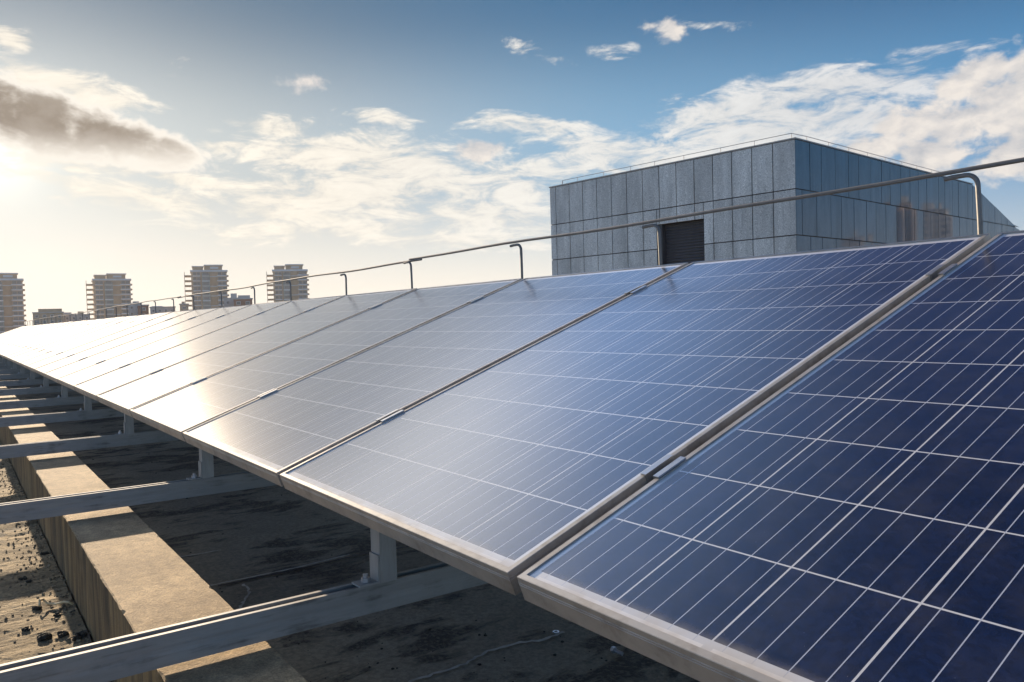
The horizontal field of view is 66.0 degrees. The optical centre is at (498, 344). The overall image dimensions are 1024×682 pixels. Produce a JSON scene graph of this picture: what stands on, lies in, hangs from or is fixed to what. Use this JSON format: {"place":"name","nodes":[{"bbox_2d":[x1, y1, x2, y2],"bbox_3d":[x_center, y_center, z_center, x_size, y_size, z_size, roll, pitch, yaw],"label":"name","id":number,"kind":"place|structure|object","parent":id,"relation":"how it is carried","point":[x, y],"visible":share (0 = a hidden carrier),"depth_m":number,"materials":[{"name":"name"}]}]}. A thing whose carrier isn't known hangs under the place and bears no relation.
{"place":"outdoors","nodes":[
{"label":"outdoors","id":0,"kind":"place"},
{"bbox_2d":[0,442,91,663],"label":"path","id":1,"kind":"structure","parent":0,"point":[14,597],"depth_m":2.64,"materials":[{"name":"beige concrete"}]},
{"bbox_2d":[21,626,30,631],"bbox_3d":[-1.399,0.843,2.332,0.024,0.014,0.025,-3,2,-35],"label":"moss clump","id":2,"kind":"object","parent":1,"relation":"on","point":[26,628],"visible":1,"depth_m":2.33,"materials":[{"name":"black plant"}]},
{"bbox_2d":[32,606,41,609],"bbox_3d":[-1.468,0.840,2.508,0.028,0.015,0.027,-3,2,-35],"label":"moss clump","id":3,"kind":"object","parent":1,"relation":"on","point":[37,608],"visible":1,"depth_m":2.50,"materials":[{"name":"black plant"}]},
{"bbox_2d":[37,632,51,641],"bbox_3d":[-1.303,0.840,2.261,0.041,0.022,0.041,-3,2,-35],"label":"moss clump","id":4,"kind":"object","parent":1,"relation":"on","point":[43,636],"visible":1,"depth_m":2.25,"materials":[{"name":"black plant"}]},
{"bbox_2d":[0,441,110,681],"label":"roof grit","id":5,"kind":"object","parent":1,"relation":"on","point":[50,579],"visible":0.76,"depth_m":2.89,"materials":[{"name":"grey gravel"}]},
{"bbox_2d":[38,599,73,605],"bbox_3d":[-1.415,0.824,2.512,0.109,0.024,0.036,-1,2,5],"label":"cable offcut","id":6,"kind":"object","parent":1,"relation":"on","point":[48,603],"visible":1,"depth_m":2.52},
{"bbox_2d":[57,630,68,637],"bbox_3d":[-1.258,0.837,2.278,0.030,0.019,0.037,-3,2,-35],"label":"moss clump","id":7,"kind":"object","parent":1,"relation":"on","point":[61,634],"visible":1,"depth_m":2.27,"materials":[{"name":"black plant"}]},
{"bbox_2d":[72,631,86,640],"bbox_3d":[-1.194,0.830,2.245,0.040,0.018,0.038,-3,2,-35],"label":"moss clump","id":8,"kind":"object","parent":1,"relation":"on","point":[80,635],"visible":1,"depth_m":2.24,"materials":[{"name":"black plant"}]},
{"bbox_2d":[32,309,63,324],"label":"building","id":9,"kind":"structure","parent":0,"point":[45,313],"depth_m":415.40,"materials":[{"name":"grey concrete"}]},
{"bbox_2d":[63,311,90,321],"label":"building","id":10,"kind":"structure","parent":0,"point":[73,317],"depth_m":435.65,"materials":[{"name":"grey concrete"}]},
{"bbox_2d":[128,301,141,315],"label":"building","id":11,"kind":"structure","parent":0,"point":[133,309],"depth_m":395.75,"materials":[{"name":"grey concrete"}]},
{"bbox_2d":[137,304,148,314],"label":"building","id":12,"kind":"structure","parent":0,"point":[145,309],"depth_m":386.13,"materials":[{"name":"grey concrete"}]},
{"bbox_2d":[149,306,175,313],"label":"building","id":13,"kind":"structure","parent":0,"point":[160,309],"depth_m":425.84,"materials":[{"name":"grey concrete"}]},
{"bbox_2d":[179,302,188,310],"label":"building","id":14,"kind":"structure","parent":0,"point":[183,306],"depth_m":415.94,"materials":[{"name":"grey concrete"}]},
{"bbox_2d":[184,265,228,309],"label":"apartment tower","id":15,"kind":"structure","parent":0,"point":[209,278],"depth_m":491.03,"materials":[{"name":"grey concrete"}]},
{"bbox_2d":[223,293,236,306],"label":"building","id":16,"kind":"structure","parent":0,"point":[228,302],"depth_m":375.63,"materials":[{"name":"grey concrete"}]},
{"bbox_2d":[233,295,252,305],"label":"building","id":17,"kind":"structure","parent":0,"point":[240,300],"depth_m":366.01,"materials":[{"name":"grey concrete"}]},
{"bbox_2d":[0,369,699,681],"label":"roof","id":18,"kind":"structure","parent":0,"point":[260,535],"depth_m":2.63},
{"bbox_2d":[0,386,306,681],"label":"concrete kerb","id":19,"kind":"structure","parent":18,"relation":"on","point":[126,570],"depth_m":2.17,"materials":[{"name":"beige concrete"}]},
{"bbox_2d":[0,362,18,365],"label":"steel channel","id":20,"kind":"object","parent":19,"relation":"on","point":[4,364],"depth_m":14.39,"materials":[{"name":"grey metal"}]},
{"bbox_2d":[0,365,26,369],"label":"steel channel","id":21,"kind":"object","parent":19,"relation":"on","point":[7,367],"depth_m":13.11,"materials":[{"name":"grey metal"}]},
{"bbox_2d":[0,369,30,373],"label":"steel channel","id":22,"kind":"object","parent":19,"relation":"on","point":[12,371],"depth_m":11.82,"materials":[{"name":"grey metal"}]},
{"bbox_2d":[0,373,42,379],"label":"steel channel","id":23,"kind":"object","parent":19,"relation":"on","point":[14,376],"depth_m":10.54,"materials":[{"name":"grey metal"}]},
{"bbox_2d":[17,366,24,373],"bbox_3d":[-6.415,0.315,10.573,0.091,0.147,0.041,-3,2,-34],"label":"support post","id":24,"kind":"object","parent":23,"relation":"on","point":[22,370],"visible":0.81,"depth_m":10.57,"materials":[{"name":"metal"}]},
{"bbox_2d":[0,379,56,386],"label":"steel channel","id":25,"kind":"object","parent":19,"relation":"on","point":[21,382],"depth_m":9.20,"materials":[{"name":"grey metal"}]},
{"bbox_2d":[26,370,34,379],"bbox_3d":[-5.496,0.334,9.251,0.091,0.147,0.041,-3,2,-35],"label":"support post","id":26,"kind":"object","parent":25,"relation":"on","point":[32,375],"visible":0.81,"depth_m":9.25,"materials":[{"name":"metal"}]},
{"bbox_2d":[0,386,73,395],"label":"steel channel","id":27,"kind":"object","parent":19,"relation":"on","point":[23,391],"depth_m":7.87,"materials":[{"name":"grey metal"}]},
{"bbox_2d":[40,376,48,386],"bbox_3d":[-4.589,0.353,7.946,0.091,0.147,0.041,-3,2,-35],"label":"support post","id":28,"kind":"object","parent":27,"relation":"on","point":[46,382],"visible":0.81,"depth_m":7.94,"materials":[{"name":"metal"}]},
{"bbox_2d":[0,396,97,409],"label":"steel channel","id":29,"kind":"object","parent":19,"relation":"on","point":[40,402],"depth_m":6.55,"materials":[{"name":"grey metal"}]},
{"bbox_2d":[55,384,67,397],"bbox_3d":[-3.688,0.372,6.648,0.091,0.147,0.041,-3,2,-34],"label":"support post","id":30,"kind":"object","parent":29,"relation":"on","point":[64,392],"visible":0.82,"depth_m":6.64,"materials":[{"name":"metal"}]},
{"bbox_2d":[0,408,123,426],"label":"steel channel","id":31,"kind":"object","parent":19,"relation":"on","point":[53,417],"depth_m":5.41,"materials":[{"name":"grey metal"}]},
{"bbox_2d":[77,395,91,411],"bbox_3d":[-2.900,0.389,5.515,0.091,0.147,0.041,-3,2,-34],"label":"support post","id":32,"kind":"object","parent":31,"relation":"on","point":[87,403],"visible":0.77,"depth_m":5.51,"materials":[{"name":"metal"}]},
{"bbox_2d":[0,430,179,458],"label":"steel channel","id":33,"kind":"object","parent":19,"relation":"on","point":[58,446],"depth_m":4.11,"materials":[{"name":"grey metal"}]},
{"bbox_2d":[115,414,133,434],"bbox_3d":[-2.017,0.408,4.243,0.091,0.147,0.041,-3,2,-33],"label":"support post","id":34,"kind":"object","parent":33,"relation":"on","point":[128,422],"visible":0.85,"depth_m":4.24,"materials":[{"name":"metal"}]},
{"bbox_2d":[0,471,276,523],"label":"steel channel","id":35,"kind":"object","parent":19,"relation":"on","point":[37,508],"depth_m":2.79,"materials":[{"name":"grey metal"}]},
{"bbox_2d":[186,449,213,479],"bbox_3d":[-1.120,0.427,2.953,0.091,0.147,0.041,-3,2,-35],"label":"support post","id":36,"kind":"object","parent":35,"relation":"on","point":[205,465],"visible":0.8,"depth_m":2.95,"materials":[{"name":"metal"}]},
{"bbox_2d":[0,562,486,681],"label":"steel channel","id":37,"kind":"object","parent":19,"relation":"on","point":[112,659],"depth_m":1.55,"materials":[{"name":"grey metal"}]},
{"bbox_2d":[352,528,396,587],"bbox_3d":[-0.275,0.450,1.737,0.091,0.147,0.041,-3,2,-36],"label":"support post","id":38,"kind":"object","parent":37,"relation":"on","point":[383,561],"visible":0.81,"depth_m":1.73,"materials":[{"name":"metal"}]},
{"bbox_2d":[236,584,250,609],"bbox_3d":[-0.832,0.826,2.578,0.038,0.001,0.280,-2,2,-13],"label":"roof crack","id":39,"kind":"object","parent":18,"relation":"on","point":[245,597],"visible":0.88,"depth_m":2.58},
{"bbox_2d":[209,554,349,585],"bbox_3d":[-0.826,0.816,2.812,0.651,0.001,0.028,-3,2,-36],"label":"roof joint edge","id":40,"kind":"object","parent":18,"relation":"on","point":[278,571],"visible":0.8,"depth_m":2.84,"materials":[{"name":"black"}]},
{"bbox_2d":[218,546,409,585],"bbox_3d":[-0.324,0.793,3.140,1.550,0.001,0.044,-3,2,-35],"label":"roof joint","id":41,"kind":"object","parent":18,"relation":"on","point":[304,567],"visible":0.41,"depth_m":2.87,"materials":[{"name":"black"}]},
{"bbox_2d":[92,449,606,681],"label":"roof crumbs","id":42,"kind":"object","parent":18,"relation":"on","point":[479,664],"visible":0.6,"depth_m":2.16,"materials":[{"name":"grey gravel"}]},
{"bbox_2d":[408,631,563,681],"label":"roof crack","id":43,"kind":"object","parent":18,"relation":"on","point":[486,651],"visible":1,"depth_m":2.10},
{"bbox_2d":[610,646,623,655],"bbox_3d":[0.312,0.804,2.064,0.018,0.016,0.035,-3,2,-35],"label":"dropped bolt","id":44,"kind":"object","parent":18,"relation":"on","point":[613,649],"visible":1,"depth_m":2.07,"materials":[{"name":"metal"}]},
{"bbox_2d":[549,137,1019,274],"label":"stone clad building","id":45,"kind":"structure","parent":18,"relation":"on","point":[932,208],"depth_m":22.84,"materials":[{"name":"grey stone"}]},
{"bbox_2d":[658,220,704,264],"bbox_3d":[5.388,-1.794,22.888,0.210,3.505,1.624,-3,3,-41],"label":"shutter door","id":46,"kind":"structure","parent":45,"relation":"in","point":[680,242],"depth_m":22.90,"materials":[{"name":"black metal"}]},
{"bbox_2d":[562,133,938,183],"bbox_3d":[9.493,-5.524,23.708,14.131,0.152,6.647,-2,2,-6],"label":"roof conductor","id":47,"kind":"object","parent":45,"relation":"on","point":[754,144],"visible":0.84,"depth_m":22.66,"materials":[{"name":"grey metal"}]},
{"bbox_2d":[0,0,1023,325],"label":"sky","id":48,"kind":"structure","parent":0,"point":[149,141],"materials":[{"name":"blue"}]},
{"label":"ground","id":49,"kind":"structure","parent":0,"visible":0},
{"bbox_2d":[0,273,26,333],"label":"apartment tower","id":50,"kind":"structure","parent":49,"relation":"on","point":[12,310],"depth_m":465.83,"materials":[{"name":"grey concrete"}]},
{"bbox_2d":[86,273,132,319],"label":"apartment tower","id":51,"kind":"structure","parent":49,"relation":"on","point":[108,290],"depth_m":491.82,"materials":[{"name":"grey concrete"}]},
{"bbox_2d":[266,264,309,302],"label":"apartment tower","id":52,"kind":"structure","parent":49,"relation":"on","point":[299,290],"depth_m":501.90,"materials":[{"name":"grey concrete"}]},
{"bbox_3d":[-7.812,-0.337,14.768,0.041,0.046,35.500,-3,2,-35],"label":"support beam","id":53,"kind":"object","parent":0,"visible":0},
{"bbox_2d":[0,324,42,338],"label":"solar panel","id":54,"kind":"object","parent":53,"relation":"on","point":[20,331],"visible":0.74,"depth_m":22.89,"materials":[{"name":"blue glass"}]},
{"bbox_2d":[0,324,44,339],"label":"solar panel","id":55,"kind":"object","parent":53,"relation":"on","point":[21,332],"visible":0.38,"depth_m":22.27,"materials":[{"name":"blue glass"}]},
{"bbox_2d":[0,324,47,340],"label":"solar panel","id":56,"kind":"object","parent":53,"relation":"on","point":[24,332],"visible":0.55,"depth_m":21.36,"materials":[{"name":"blue glass"}]},
{"bbox_2d":[0,323,53,341],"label":"solar panel","id":57,"kind":"object","parent":53,"relation":"on","point":[27,332],"visible":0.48,"depth_m":20.41,"materials":[{"name":"blue glass"}]},
{"bbox_2d":[0,323,56,342],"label":"solar panel","id":58,"kind":"object","parent":53,"relation":"on","point":[28,332],"visible":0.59,"depth_m":19.58,"materials":[{"name":"blue glass"}]},
{"bbox_2d":[0,322,63,343],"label":"solar panel","id":59,"kind":"object","parent":53,"relation":"on","point":[32,332],"visible":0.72,"depth_m":18.85,"materials":[{"name":"blue glass"}]},
{"bbox_2d":[0,322,66,345],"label":"solar panel","id":60,"kind":"object","parent":53,"relation":"on","point":[31,334],"visible":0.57,"depth_m":18.02,"materials":[{"name":"blue glass"}]},
{"bbox_2d":[0,321,74,346],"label":"solar panel","id":61,"kind":"object","parent":53,"relation":"on","point":[37,333],"visible":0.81,"depth_m":17.12,"materials":[{"name":"blue glass"}]},
{"bbox_2d":[0,321,78,348],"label":"solar panel","id":62,"kind":"object","parent":53,"relation":"on","point":[37,335],"visible":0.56,"depth_m":16.29,"materials":[{"name":"blue glass"}]},
{"bbox_2d":[0,320,86,350],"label":"solar panel","id":63,"kind":"object","parent":53,"relation":"on","point":[42,335],"visible":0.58,"depth_m":15.41,"materials":[{"name":"blue glass"}]},
{"bbox_2d":[0,319,95,352],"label":"solar panel","id":64,"kind":"object","parent":53,"relation":"on","point":[27,342],"visible":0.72,"depth_m":14.57,"materials":[{"name":"blue glass"}]},
{"bbox_2d":[0,318,104,356],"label":"solar panel","id":65,"kind":"object","parent":53,"relation":"on","point":[45,338],"visible":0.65,"depth_m":13.71,"materials":[{"name":"blue glass"}]},
{"bbox_2d":[2,317,114,357],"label":"solar panel","id":66,"kind":"object","parent":53,"relation":"on","point":[49,339],"visible":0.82,"depth_m":12.88,"materials":[{"name":"blue glass"}]},
{"bbox_2d":[5,316,125,360],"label":"solar panel","id":67,"kind":"object","parent":53,"relation":"on","point":[8,357],"visible":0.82,"depth_m":12.00,"materials":[{"name":"blue glass"}]},
{"bbox_2d":[10,315,138,362],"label":"solar panel","id":68,"kind":"object","parent":53,"relation":"on","point":[12,359],"visible":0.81,"depth_m":11.19,"materials":[{"name":"blue glass"}]},
{"bbox_2d":[14,314,151,364],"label":"solar panel","id":69,"kind":"object","parent":53,"relation":"on","point":[44,351],"visible":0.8,"depth_m":10.36,"materials":[{"name":"blue glass"}]},
{"bbox_2d":[20,312,170,368],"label":"solar panel","id":70,"kind":"object","parent":53,"relation":"on","point":[87,340],"visible":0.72,"depth_m":9.49,"materials":[{"name":"blue glass"}]},
{"bbox_2d":[26,310,192,371],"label":"solar panel","id":71,"kind":"object","parent":53,"relation":"on","point":[62,355],"visible":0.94,"depth_m":8.65,"materials":[{"name":"blue glass"}]},
{"bbox_2d":[35,308,217,376],"bbox_3d":[-3.688,-0.047,7.851,1.651,0.040,0.993,-26,15,-32],"label":"solar panel","id":72,"kind":"object","parent":53,"relation":"on","point":[41,370],"visible":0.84,"depth_m":7.82,"materials":[{"name":"blue glass"}]},
{"bbox_2d":[44,305,248,382],"bbox_3d":[-3.108,-0.034,7.017,1.651,0.040,0.993,-26,15,-32],"label":"solar panel","id":73,"kind":"object","parent":53,"relation":"on","point":[57,373],"visible":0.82,"depth_m":6.99,"materials":[{"name":"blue glass"}]},
{"bbox_2d":[57,300,291,390],"bbox_3d":[-2.530,-0.023,6.184,1.651,0.042,0.993,-27,15,-32],"label":"solar panel","id":74,"kind":"object","parent":53,"relation":"on","point":[71,380],"visible":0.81,"depth_m":6.13,"materials":[{"name":"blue glass"}]},
{"bbox_2d":[74,295,344,401],"bbox_3d":[-1.951,-0.011,5.350,1.651,0.041,0.993,-27,15,-32],"label":"solar panel","id":75,"kind":"object","parent":53,"relation":"on","point":[92,388],"visible":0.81,"depth_m":5.28,"materials":[{"name":"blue glass"}]},
{"bbox_2d":[97,288,416,416],"bbox_3d":[-1.372,0.000,4.516,1.651,0.041,0.993,-27,15,-32],"label":"solar panel","id":76,"kind":"object","parent":53,"relation":"on","point":[126,398],"visible":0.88,"depth_m":4.42,"materials":[{"name":"blue glass"}]},
{"bbox_2d":[130,278,521,441],"bbox_3d":[-0.793,0.013,3.683,1.651,0.042,0.993,-27,15,-32],"label":"solar panel","id":77,"kind":"object","parent":53,"relation":"on","point":[177,413],"visible":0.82,"depth_m":3.57,"materials":[{"name":"blue glass"}]},
{"bbox_2d":[190,377,206,383],"bbox_3d":[-1.458,0.183,3.841,0.072,0.027,0.041,-26,15,-32],"label":"panel clamp","id":78,"kind":"object","parent":77,"relation":"attached to","point":[198,380],"visible":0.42,"depth_m":3.83,"materials":[{"name":"metal"}]},
{"bbox_2d":[183,262,687,486],"bbox_3d":[-0.213,0.026,2.849,1.651,0.040,0.993,-26,15,-32],"label":"solar panel","id":79,"kind":"object","parent":53,"relation":"on","point":[272,436],"visible":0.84,"depth_m":2.69,"materials":[{"name":"blue glass"}]},
{"bbox_2d":[257,389,277,397],"bbox_3d":[-0.878,0.195,3.008,0.072,0.027,0.041,-26,15,-32],"label":"panel clamp","id":80,"kind":"object","parent":79,"relation":"attached to","point":[265,393],"visible":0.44,"depth_m":3.00,"materials":[{"name":"metal"}]},
{"bbox_2d":[466,296,483,303],"bbox_3d":[-0.100,-0.193,3.543,0.072,0.027,0.041,-26,15,-32],"label":"panel clamp","id":81,"kind":"object","parent":79,"relation":"attached to","point":[474,299],"visible":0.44,"depth_m":3.54,"materials":[{"name":"metal"}]},
{"bbox_2d":[280,233,990,595],"bbox_3d":[0.366,0.038,2.016,1.651,0.042,0.993,-27,15,-32],"label":"solar panel","id":82,"kind":"object","parent":53,"relation":"on","point":[504,473],"visible":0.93,"depth_m":1.78,"materials":[{"name":"blue glass"}]},
{"bbox_2d":[376,409,403,423],"bbox_3d":[-0.295,0.206,2.177,0.072,0.027,0.041,-26,15,-32],"label":"panel clamp","id":83,"kind":"object","parent":82,"relation":"attached to","point":[388,416],"visible":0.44,"depth_m":2.17,"materials":[{"name":"metal"}]},
{"bbox_2d":[624,285,646,295],"bbox_3d":[0.475,-0.178,2.707,0.072,0.027,0.041,-27,15,-32],"label":"panel clamp","id":84,"kind":"object","parent":82,"relation":"attached to","point":[634,290],"visible":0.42,"depth_m":2.70,"materials":[{"name":"metal"}]},
{"bbox_2d":[925,263,957,280],"bbox_3d":[1.058,-0.168,1.876,0.072,0.027,0.041,-26,15,-32],"label":"panel clamp","id":85,"kind":"object","parent":82,"relation":"attached to","point":[937,271],"visible":0.45,"depth_m":1.87,"materials":[{"name":"metal"}]},
{"bbox_2d":[517,230,1023,681],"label":"solar panel","id":86,"kind":"object","parent":53,"relation":"on","point":[851,510],"visible":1,"depth_m":1.06,"materials":[{"name":"blue glass"}]},
{"bbox_2d":[24,157,1023,325],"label":"lightning rail","id":87,"kind":"object","parent":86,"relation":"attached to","point":[974,177],"visible":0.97,"depth_m":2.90,"materials":[{"name":"metal"}]},
{"bbox_2d":[640,454,685,483],"bbox_3d":[0.285,0.218,1.344,0.072,0.027,0.041,-26,15,-32],"label":"panel clamp","id":88,"kind":"object","parent":86,"relation":"attached to","point":[663,466],"visible":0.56,"depth_m":1.34,"materials":[{"name":"metal"}]}
]}

